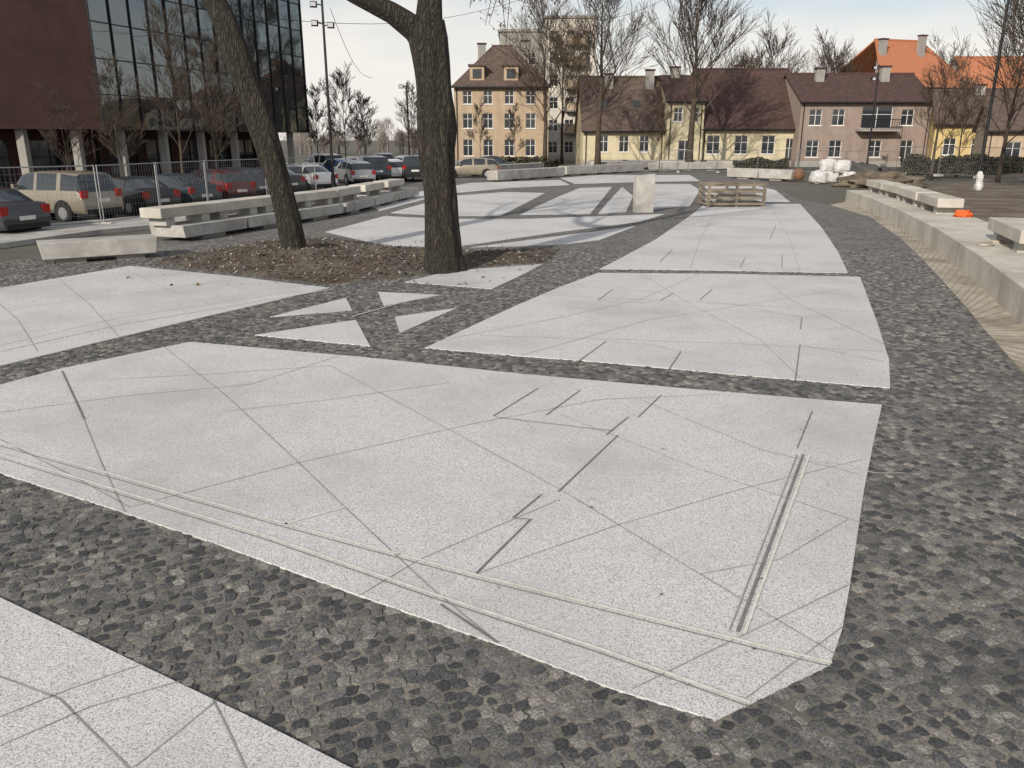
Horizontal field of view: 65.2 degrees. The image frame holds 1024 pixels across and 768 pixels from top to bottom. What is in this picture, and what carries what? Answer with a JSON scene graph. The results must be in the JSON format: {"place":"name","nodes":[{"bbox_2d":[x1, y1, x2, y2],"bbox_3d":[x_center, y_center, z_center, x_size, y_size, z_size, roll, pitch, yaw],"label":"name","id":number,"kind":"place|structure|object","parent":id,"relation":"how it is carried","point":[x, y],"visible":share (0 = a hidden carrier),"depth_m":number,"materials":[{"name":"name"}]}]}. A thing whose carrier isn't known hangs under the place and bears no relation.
{"place":"outdoors","nodes":[
{"label":"outdoors","id":0,"kind":"place"},
{"bbox_2d":[0,216,185,248],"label":"paving terrace","id":1,"kind":"structure","parent":0,"point":[16,238],"depth_m":25.07,"materials":[{"name":"concrete"}]},
{"bbox_2d":[0,129,294,188],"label":"ground floor","id":2,"kind":"structure","parent":0,"point":[23,148],"depth_m":46.74,"materials":[{"name":"glass"}]},
{"bbox_2d":[0,0,285,132],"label":"brick walls","id":3,"kind":"structure","parent":2,"relation":"on","point":[42,42],"depth_m":39.73,"materials":[{"name":"red brick"}]},
{"bbox_2d":[85,0,308,132],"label":"curtain wall","id":4,"kind":"structure","parent":3,"relation":"attached to","point":[276,47],"depth_m":48.04,"materials":[{"name":"black glass"}]},
{"bbox_2d":[51,177,422,222],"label":"parking lot","id":5,"kind":"structure","parent":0,"point":[80,217],"depth_m":32.84,"materials":[{"name":"asphalt"}]},
{"bbox_2d":[10,170,123,222],"bbox_3d":[-16.557,-6.830,29.077,4.640,1.800,2.140,7,18,21],"label":"parked car","id":6,"kind":"object","parent":5,"relation":"on","point":[90,189],"visible":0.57,"depth_m":27.98,"materials":[{"name":"beige paint"}]},
{"bbox_2d":[35,81,100,169],"bbox_3d":[-17.593,-9.377,31.724,2.123,5.086,1.945,-14,22,-38],"label":"bare tree","id":7,"kind":"object","parent":5,"relation":"on","point":[64,107],"visible":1,"depth_m":31.37,"materials":[{"name":"brown plant"}]},
{"bbox_2d":[72,52,149,175],"bbox_3d":[-16.868,-10.839,34.297,2.911,6.376,2.163,3,17,9],"label":"bare tree","id":8,"kind":"object","parent":5,"relation":"on","point":[102,77],"visible":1,"depth_m":34.03,"materials":[{"name":"brown plant"}]},
{"bbox_2d":[112,176,180,215],"bbox_3d":[-15.467,-7.602,32.167,4.440,1.470,2.060,10,19,29],"label":"parked car","id":9,"kind":"object","parent":5,"relation":"on","point":[130,188],"visible":0.55,"depth_m":30.97,"materials":[{"name":"black paint"}]},
{"bbox_2d":[0,156,316,231],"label":"fence","id":10,"kind":"object","parent":5,"relation":"on","point":[156,179],"visible":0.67,"depth_m":28.59,"materials":[{"name":"metal"}]},
{"bbox_2d":[126,0,216,172],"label":"bare tree","id":11,"kind":"object","parent":5,"relation":"on","point":[165,51],"visible":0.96,"depth_m":38.90,"materials":[{"name":"brown plant"}]},
{"bbox_2d":[151,173,222,203],"bbox_3d":[-14.814,-8.442,34.915,4.440,1.470,2.060,10,19,29],"label":"parked car","id":12,"kind":"object","parent":5,"relation":"on","point":[195,183],"visible":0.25,"depth_m":33.77,"materials":[{"name":"grey paint"}]},
{"bbox_2d":[179,29,245,168],"bbox_3d":[-14.191,-12.777,38.119,3.237,7.847,2.695,-3,17,-10],"label":"bare tree","id":13,"kind":"object","parent":5,"relation":"on","point":[204,85],"visible":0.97,"depth_m":37.70,"materials":[{"name":"brown plant"}]},
{"bbox_2d":[190,168,255,198],"bbox_3d":[-14.363,-9.476,38.179,4.440,1.540,2.060,10,20,30],"label":"parked car","id":14,"kind":"object","parent":5,"relation":"on","point":[244,178],"visible":0.36,"depth_m":36.94,"materials":[{"name":"red paint"}]},
{"bbox_2d":[218,167,269,195],"bbox_3d":[-14.194,-10.258,40.734,4.440,1.540,2.060,10,20,30],"label":"parked car","id":15,"kind":"object","parent":5,"relation":"on","point":[258,177],"visible":0.16,"depth_m":39.57,"materials":[{"name":"grey paint"}]},
{"bbox_2d":[300,164,337,190],"bbox_3d":[-12.271,-12.157,47.068,4.440,1.470,2.060,14,22,38],"label":"parked car","id":16,"kind":"object","parent":5,"relation":"on","point":[323,175],"visible":0.34,"depth_m":45.67,"materials":[{"name":"white paint"}]},
{"bbox_2d":[306,77,335,153],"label":"bare tree","id":17,"kind":"object","parent":5,"relation":"on","point":[310,113],"visible":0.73,"depth_m":66.38,"materials":[{"name":"brown plant"}]},
{"bbox_2d":[310,0,335,187],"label":"street lamp","id":18,"kind":"object","parent":5,"relation":"on","point":[314,4],"visible":0.89,"depth_m":42.73,"materials":[{"name":"metal"}]},
{"bbox_2d":[319,61,361,157],"bbox_3d":[-13.474,-20.619,62.331,3.815,8.690,4.109,0,17,0],"label":"bare tree","id":19,"kind":"object","parent":5,"relation":"on","point":[341,84],"visible":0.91,"depth_m":62.12,"materials":[{"name":"brown plant"}]},
{"bbox_2d":[334,160,375,184],"bbox_3d":[-10.639,-14.096,53.289,2.060,1.540,4.440,-10,19,-29],"label":"parked car","id":20,"kind":"object","parent":5,"relation":"on","point":[348,172],"visible":0.8,"depth_m":51.68,"materials":[{"name":"silver paint"}]},
{"bbox_2d":[346,90,378,155],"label":"bare tree","id":21,"kind":"object","parent":5,"relation":"on","point":[363,103],"visible":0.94,"depth_m":75.79,"materials":[{"name":"brown plant"}]},
{"bbox_2d":[356,155,391,182],"bbox_3d":[-9.901,-14.975,55.718,2.140,1.800,4.640,-8,19,-24],"label":"parked car","id":22,"kind":"object","parent":5,"relation":"on","point":[381,166],"visible":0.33,"depth_m":53.89,"materials":[{"name":"grey paint"}]},
{"bbox_2d":[380,159,407,181],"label":"parked car","id":23,"kind":"object","parent":5,"relation":"on","point":[396,167],"visible":0.4,"depth_m":55.21,"materials":[{"name":"white paint"}]},
{"bbox_2d":[394,80,416,179],"bbox_3d":[-7.143,-18.076,57.085,2.812,6.892,2.584,0,17,0],"label":"bare tree","id":24,"kind":"object","parent":5,"relation":"on","point":[410,131],"visible":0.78,"depth_m":56.78,"materials":[{"name":"brown plant"}]},
{"bbox_2d":[401,155,421,176],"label":"parked car","id":25,"kind":"object","parent":5,"relation":"on","point":[410,165],"visible":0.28,"depth_m":54.89,"materials":[{"name":"black paint"}]},
{"bbox_2d":[0,175,889,767],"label":"granite slab paving","id":26,"kind":"structure","parent":0,"point":[420,493],"depth_m":7.40,"materials":[{"name":"stone"}]},
{"bbox_2d":[152,238,558,283],"bbox_3d":[-3.682,-3.305,19.942,9.929,0.300,7.905,0,17,0],"label":"mulch bed","id":27,"kind":"object","parent":26,"relation":"on","point":[382,276],"visible":0.73,"depth_m":18.53,"materials":[{"name":"soil"}]},
{"bbox_2d":[203,0,306,249],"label":"linden tree","id":28,"kind":"object","parent":27,"relation":"on","point":[256,111],"visible":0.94,"depth_m":18.79,"materials":[{"name":"brown plant"}]},
{"bbox_2d":[347,0,560,273],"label":"linden tree","id":29,"kind":"object","parent":27,"relation":"on","point":[423,31],"visible":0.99,"depth_m":16.76,"materials":[{"name":"brown plant"}]},
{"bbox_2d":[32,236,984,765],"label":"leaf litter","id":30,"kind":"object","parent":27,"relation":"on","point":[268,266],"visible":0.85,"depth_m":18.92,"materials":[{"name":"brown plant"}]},
{"bbox_2d":[333,188,418,213],"bbox_3d":[-6.105,-8.198,35.658,1.200,0.490,10.458,3,17,9],"label":"concrete ledge bench","id":31,"kind":"object","parent":26,"relation":"on","point":[351,206],"visible":0.73,"depth_m":34.29,"materials":[{"name":"concrete"}]},
{"bbox_2d":[320,186,360,201],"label":"concrete bench","id":32,"kind":"object","parent":31,"relation":"on","point":[347,192],"visible":0.81,"depth_m":31.87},
{"bbox_2d":[349,182,384,196],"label":"concrete bench","id":33,"kind":"object","parent":31,"relation":"on","point":[367,188],"visible":0.83,"depth_m":34.46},
{"bbox_2d":[373,179,404,191],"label":"concrete bench","id":34,"kind":"object","parent":31,"relation":"on","point":[392,184],"visible":0.85,"depth_m":37.47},
{"bbox_2d":[0,205,879,767],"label":"paving joints","id":35,"kind":"object","parent":26,"relation":"on","point":[748,603],"visible":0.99,"depth_m":5.60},
{"bbox_2d":[698,181,766,206],"bbox_3d":[9.661,-8.351,35.181,2.610,1.000,1.479,-1,17,-4],"label":"wooden crate","id":36,"kind":"object","parent":26,"relation":"on","point":[734,197],"visible":1,"depth_m":34.76,"materials":[{"name":"brown wood"}]},
{"bbox_2d":[0,140,995,261],"bbox_3d":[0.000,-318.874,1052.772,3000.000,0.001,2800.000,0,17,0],"label":"ground","id":37,"kind":"structure","parent":0,"point":[804,189],"depth_m":54.27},
{"bbox_2d":[0,187,51,230],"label":"parked car","id":38,"kind":"object","parent":37,"relation":"on","point":[19,210],"visible":0.91,"depth_m":24.32,"materials":[{"name":"grey paint"}]},
{"bbox_2d":[466,96,491,157],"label":"bare tree","id":39,"kind":"object","parent":37,"relation":"on","point":[475,120],"visible":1,"depth_m":76.12,"materials":[{"name":"brown plant"}]},
{"bbox_2d":[454,88,548,164],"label":"walls","id":40,"kind":"structure","parent":37,"relation":"on","point":[498,102],"depth_m":90.39,"materials":[{"name":"beige paint"}]},
{"bbox_2d":[451,45,550,163],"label":"roof","id":41,"kind":"structure","parent":40,"relation":"on","point":[491,59],"depth_m":90.17,"materials":[{"name":"brown tile"}]},
{"bbox_2d":[468,64,519,79],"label":"dormers","id":42,"kind":"object","parent":41,"relation":"on","point":[477,71],"visible":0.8,"depth_m":89.12,"materials":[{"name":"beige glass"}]},
{"bbox_2d":[471,163,543,175],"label":"concrete ledge bench","id":43,"kind":"object","parent":37,"relation":"on","point":[519,166],"visible":0.26,"depth_m":69.96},
{"bbox_2d":[506,100,529,151],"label":"bare tree","id":44,"kind":"object","parent":37,"relation":"on","point":[513,125],"visible":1,"depth_m":74.08,"materials":[{"name":"brown plant"}]},
{"bbox_2d":[491,0,620,160],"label":"bare tree","id":45,"kind":"object","parent":37,"relation":"on","point":[545,59],"visible":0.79,"depth_m":81.39,"materials":[{"name":"brown plant"}]},
{"bbox_2d":[529,22,590,163],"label":"bare tree","id":46,"kind":"object","parent":37,"relation":"on","point":[562,99],"visible":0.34,"depth_m":93.42,"materials":[{"name":"brown plant"}]},
{"bbox_2d":[280,46,856,153],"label":"distant tree line","id":47,"kind":"object","parent":37,"relation":"on","point":[380,140],"visible":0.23,"depth_m":156.67,"materials":[{"name":"plant"}]},
{"bbox_2d":[543,0,665,164],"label":"bare tree","id":48,"kind":"object","parent":37,"relation":"on","point":[604,35],"visible":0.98,"depth_m":71.93,"materials":[{"name":"brown plant"}]},
{"bbox_2d":[576,95,664,164],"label":"walls","id":49,"kind":"structure","parent":37,"relation":"on","point":[622,146],"depth_m":86.40,"materials":[{"name":"beige paint"}]},
{"bbox_2d":[574,76,665,164],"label":"roof","id":50,"kind":"structure","parent":49,"relation":"on","point":[634,106],"depth_m":86.85,"materials":[{"name":"brown tile"}]},
{"bbox_2d":[644,98,678,171],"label":"bare tree","id":51,"kind":"object","parent":37,"relation":"on","point":[663,129],"visible":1,"depth_m":72.24,"materials":[{"name":"brown plant"}]},
{"bbox_2d":[661,86,704,159],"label":"walls","id":52,"kind":"structure","parent":37,"relation":"on","point":[680,116],"depth_m":84.88,"materials":[{"name":"yellow paint"}]},
{"bbox_2d":[658,75,707,159],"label":"roof","id":53,"kind":"structure","parent":52,"relation":"on","point":[671,93],"depth_m":85.25,"materials":[{"name":"brown tile"}]},
{"bbox_2d":[648,162,722,170],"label":"concrete ledge bench","id":54,"kind":"object","parent":37,"relation":"on","point":[692,165],"visible":0.88,"depth_m":74.81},
{"bbox_2d":[632,0,766,169],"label":"bare tree","id":55,"kind":"object","parent":37,"relation":"on","point":[690,23],"visible":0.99,"depth_m":73.49,"materials":[{"name":"brown plant"}]},
{"bbox_2d":[701,131,793,166],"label":"walls","id":56,"kind":"structure","parent":37,"relation":"on","point":[748,140],"depth_m":85.88,"materials":[{"name":"yellow paint"}]},
{"bbox_2d":[692,68,795,159],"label":"roof","id":57,"kind":"structure","parent":56,"relation":"on","point":[754,99],"depth_m":86.55,"materials":[{"name":"brown tile"}]},
{"bbox_2d":[727,168,794,180],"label":"concrete ledge bench","id":58,"kind":"object","parent":37,"relation":"on","point":[770,174],"visible":0.93,"depth_m":57.91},
{"bbox_2d":[748,9,811,72],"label":"bare tree","id":59,"kind":"object","parent":37,"relation":"on","point":[766,36],"visible":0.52,"depth_m":108.86,"materials":[{"name":"brown plant"}]},
{"bbox_2d":[809,158,856,183],"bbox_3d":[21.548,-14.591,54.820,3.154,1.619,3.646,0,17,0],"label":"bulk bag pile","id":60,"kind":"object","parent":37,"relation":"on","point":[830,170],"visible":0.86,"depth_m":53.38,"materials":[{"name":"plastic"}]},
{"bbox_2d":[803,25,871,72],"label":"bare tree","id":61,"kind":"object","parent":37,"relation":"on","point":[826,57],"visible":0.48,"depth_m":103.72,"materials":[{"name":"brown plant"}]},
{"bbox_2d":[785,78,932,166],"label":"walls","id":62,"kind":"structure","parent":37,"relation":"on","point":[830,128],"depth_m":84.01,"materials":[{"name":"pink paint"}]},
{"bbox_2d":[783,73,932,160],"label":"roof","id":63,"kind":"structure","parent":62,"relation":"on","point":[854,88],"depth_m":84.77,"materials":[{"name":"brown tile"}]},
{"bbox_2d":[814,65,892,81],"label":"chimneys","id":64,"kind":"object","parent":63,"relation":"on","point":[884,74],"visible":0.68,"depth_m":85.78,"materials":[{"name":"grey concrete"}]},
{"bbox_2d":[850,161,890,172],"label":"bench","id":65,"kind":"object","parent":37,"relation":"on","point":[858,167],"visible":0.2,"depth_m":62.67,"materials":[{"name":"concrete"}]},
{"bbox_2d":[831,169,927,187],"bbox_3d":[23.059,-12.611,50.074,5.401,1.545,4.208,-6,18,-18],"label":"gravel heap","id":66,"kind":"object","parent":37,"relation":"on","point":[858,180],"visible":0.61,"depth_m":49.29,"materials":[{"name":"stone"}]},
{"bbox_2d":[845,190,1023,326],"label":"concrete retaining ledge","id":67,"kind":"object","parent":37,"relation":"on","point":[995,272],"visible":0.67,"depth_m":19.10,"materials":[{"name":"concrete"}]},
{"bbox_2d":[882,183,920,199],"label":"concrete bench","id":68,"kind":"object","parent":67,"relation":"on","point":[891,189],"visible":0.63,"depth_m":32.16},
{"bbox_2d":[899,187,938,205],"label":"concrete bench","id":69,"kind":"object","parent":67,"relation":"on","point":[909,194],"visible":0.67,"depth_m":28.79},
{"bbox_2d":[917,193,964,213],"bbox_3d":[13.942,-5.899,26.135,0.750,0.500,3.000,4,18,14],"label":"concrete bench","id":70,"kind":"object","parent":67,"relation":"on","point":[940,203],"visible":0.99,"depth_m":25.17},
{"bbox_2d":[987,217,1023,252],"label":"concrete bench","id":71,"kind":"object","parent":67,"relation":"on","point":[1009,230],"visible":0.98,"depth_m":17.41,"materials":[{"name":"concrete"}]},
{"bbox_2d":[907,34,982,179],"bbox_3d":[30.811,-19.777,56.941,4.777,10.234,5.498,0,17,0],"label":"bare tree","id":72,"kind":"object","parent":37,"relation":"on","point":[945,84],"visible":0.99,"depth_m":56.54,"materials":[{"name":"brown plant"}]},
{"bbox_2d":[925,105,974,163],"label":"walls","id":73,"kind":"structure","parent":37,"relation":"on","point":[947,143],"depth_m":80.02,"materials":[{"name":"yellow paint"}]},
{"bbox_2d":[932,88,1023,152],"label":"roof","id":74,"kind":"structure","parent":73,"relation":"on","point":[997,93],"depth_m":80.46,"materials":[{"name":"brown tile"}]},
{"bbox_2d":[928,73,997,176],"bbox_3d":[35.575,-20.364,62.981,3.319,7.821,4.922,-8,19,-25],"label":"bare tree","id":75,"kind":"object","parent":37,"relation":"on","point":[969,113],"visible":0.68,"depth_m":62.26,"materials":[{"name":"brown plant"}]},
{"bbox_2d":[927,173,1023,221],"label":"soil bed","id":76,"kind":"object","parent":37,"relation":"on","point":[1004,198],"visible":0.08,"depth_m":37.29,"materials":[{"name":"soil"}]},
{"bbox_2d":[899,153,1023,175],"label":"evergreen hedge","id":77,"kind":"object","parent":76,"relation":"on","point":[1010,160],"visible":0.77,"depth_m":61.35,"materials":[{"name":"green plant"}]},
{"bbox_2d":[902,146,1023,179],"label":"fence","id":78,"kind":"object","parent":76,"relation":"on","point":[974,176],"visible":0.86,"depth_m":55.73,"materials":[{"name":"plant"}]},
{"bbox_2d":[950,0,1023,182],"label":"bare tree","id":79,"kind":"object","parent":76,"relation":"on","point":[1005,137],"visible":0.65,"depth_m":47.08,"materials":[{"name":"brown plant"}]},
{"bbox_2d":[973,0,1009,189],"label":"street lamp","id":80,"kind":"object","parent":76,"relation":"on","point":[978,183],"visible":0.96,"depth_m":40.21,"materials":[{"name":"metal"}]},
{"bbox_2d":[967,0,1023,84],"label":"bare tree","id":81,"kind":"object","parent":76,"relation":"on","point":[1020,18],"visible":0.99,"depth_m":35.65,"materials":[{"name":"brown plant"}]},
{"bbox_2d":[972,98,1023,174],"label":"garden house","id":82,"kind":"structure","parent":37,"relation":"on","point":[995,138],"depth_m":66.86,"materials":[{"name":"yellow paint"}]},
{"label":"walls","id":83,"kind":"object","parent":37,"relation":"on","visible":0},
{"bbox_2d":[840,38,971,88],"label":"roof","id":84,"kind":"structure","parent":83,"relation":"on","point":[901,56],"depth_m":103.80,"materials":[{"name":"orange tile"}]},
{"bbox_2d":[875,34,928,72],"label":"chimneys","id":85,"kind":"object","parent":84,"relation":"on","point":[920,49],"visible":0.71,"depth_m":103.43,"materials":[{"name":"concrete"}]},
{"bbox_2d":[0,251,1023,767],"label":"cobblestone paving","id":86,"kind":"structure","parent":0,"point":[494,731],"depth_m":5.14,"materials":[{"name":"stone"}]},
{"bbox_2d":[36,234,156,263],"bbox_3d":[-10.043,-3.269,19.466,2.568,0.530,0.800,-10,20,-30],"label":"concrete bench","id":87,"kind":"object","parent":86,"relation":"on","point":[71,250],"visible":0.98,"depth_m":19.13,"materials":[{"name":"concrete"}]},
{"bbox_2d":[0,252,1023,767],"bbox_3d":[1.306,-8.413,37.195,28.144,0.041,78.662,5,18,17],"label":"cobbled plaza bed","id":88,"kind":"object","parent":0,"point":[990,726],"visible":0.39,"depth_m":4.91,"materials":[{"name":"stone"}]},
{"bbox_2d":[832,202,1023,373],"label":"paving strip","id":89,"kind":"object","parent":88,"relation":"on","point":[1006,337],"visible":0.92,"depth_m":14.78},
{"bbox_2d":[846,204,1023,371],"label":"paving strip joints","id":90,"kind":"object","parent":89,"relation":"on","point":[955,283],"visible":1,"depth_m":16.07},
{"bbox_2d":[498,29,543,74],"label":"apartment block","id":91,"kind":"structure","parent":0,"point":[507,31],"depth_m":109.04,"materials":[{"name":"beige concrete"}]},
{"bbox_2d":[157,172,913,251],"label":"cobblestone paving field","id":92,"kind":"structure","parent":0,"point":[846,230],"depth_m":27.53,"materials":[{"name":"stone"}]},
{"bbox_2d":[149,204,343,238],"bbox_3d":[-8.402,-5.469,26.729,1.200,0.490,8.628,6,18,19],"label":"concrete ledge bench","id":93,"kind":"object","parent":92,"relation":"on","point":[211,227],"visible":0.76,"depth_m":24.62,"materials":[{"name":"concrete"}]},
{"bbox_2d":[139,202,215,225],"bbox_3d":[-9.736,-4.982,23.444,0.750,0.500,2.300,6,18,19],"label":"concrete bench","id":94,"kind":"object","parent":93,"relation":"on","point":[164,215],"visible":1,"depth_m":22.92,"materials":[{"name":"concrete"}]},
{"bbox_2d":[203,197,262,218],"bbox_3d":[-8.961,-5.616,25.517,0.750,0.500,2.300,6,18,19],"label":"concrete bench","id":95,"kind":"object","parent":93,"relation":"on","point":[246,205],"visible":0.85,"depth_m":25.29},
{"bbox_2d":[250,193,302,212],"bbox_3d":[-8.185,-6.250,27.590,0.750,0.500,2.300,6,18,19],"label":"concrete bench","id":96,"kind":"object","parent":93,"relation":"on","point":[266,207],"visible":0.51,"depth_m":26.80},
{"bbox_2d":[294,190,336,206],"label":"concrete bench","id":97,"kind":"object","parent":93,"relation":"on","point":[322,196],"visible":0.76,"depth_m":29.55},
{"bbox_2d":[455,157,498,177],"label":"parked car","id":98,"kind":"object","parent":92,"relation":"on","point":[474,166],"visible":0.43,"depth_m":60.62,"materials":[{"name":"beige paint"}]},
{"bbox_2d":[487,167,564,181],"bbox_3d":[1.182,-15.352,58.558,0.900,0.780,9.181,11,20,32],"label":"concrete ledge bench","id":99,"kind":"object","parent":92,"relation":"on","point":[521,174],"visible":0.98,"depth_m":57.47,"materials":[{"name":"concrete"}]},
{"bbox_2d":[558,163,643,175],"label":"concrete ledge bench","id":100,"kind":"object","parent":92,"relation":"on","point":[576,170],"visible":0.93,"depth_m":67.11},
{"bbox_2d":[633,174,655,212],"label":"concrete pillar","id":101,"kind":"structure","parent":92,"relation":"on","point":[643,192],"depth_m":31.84,"materials":[{"name":"concrete"}]},
{"bbox_2d":[639,150,897,172],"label":"fence","id":102,"kind":"object","parent":92,"relation":"on","point":[678,171],"visible":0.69,"depth_m":70.04,"materials":[{"name":"metal"}]},
{"bbox_2d":[541,15,598,160],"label":"apartment block","id":103,"kind":"structure","parent":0,"point":[554,141],"depth_m":109.69,"materials":[{"name":"beige paint"}]},
{"bbox_2d":[278,0,1023,139],"label":"sky","id":104,"kind":"structure","parent":0,"point":[379,52],"materials":[{"name":"white"}]},
{"bbox_2d":[548,166,900,169],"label":"road","id":105,"kind":"structure","parent":0,"point":[894,168],"depth_m":84.00,"materials":[{"name":"asphalt"}]},
{"bbox_2d":[481,156,560,167],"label":"shrub","id":106,"kind":"object","parent":105,"relation":"on","point":[547,162],"visible":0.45,"depth_m":82.59,"materials":[{"name":"green plant"}]},
{"bbox_2d":[590,160,777,168],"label":"garden wall","id":107,"kind":"structure","parent":105,"relation":"on","point":[726,163],"depth_m":80.83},
{"bbox_2d":[732,157,789,168],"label":"shrub","id":108,"kind":"object","parent":105,"relation":"on","point":[763,164],"visible":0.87,"depth_m":78.76,"materials":[{"name":"green plant"}]},
{"bbox_2d":[951,56,1023,87],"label":"orange roof house","id":109,"kind":"structure","parent":0,"point":[973,69],"depth_m":113.09,"materials":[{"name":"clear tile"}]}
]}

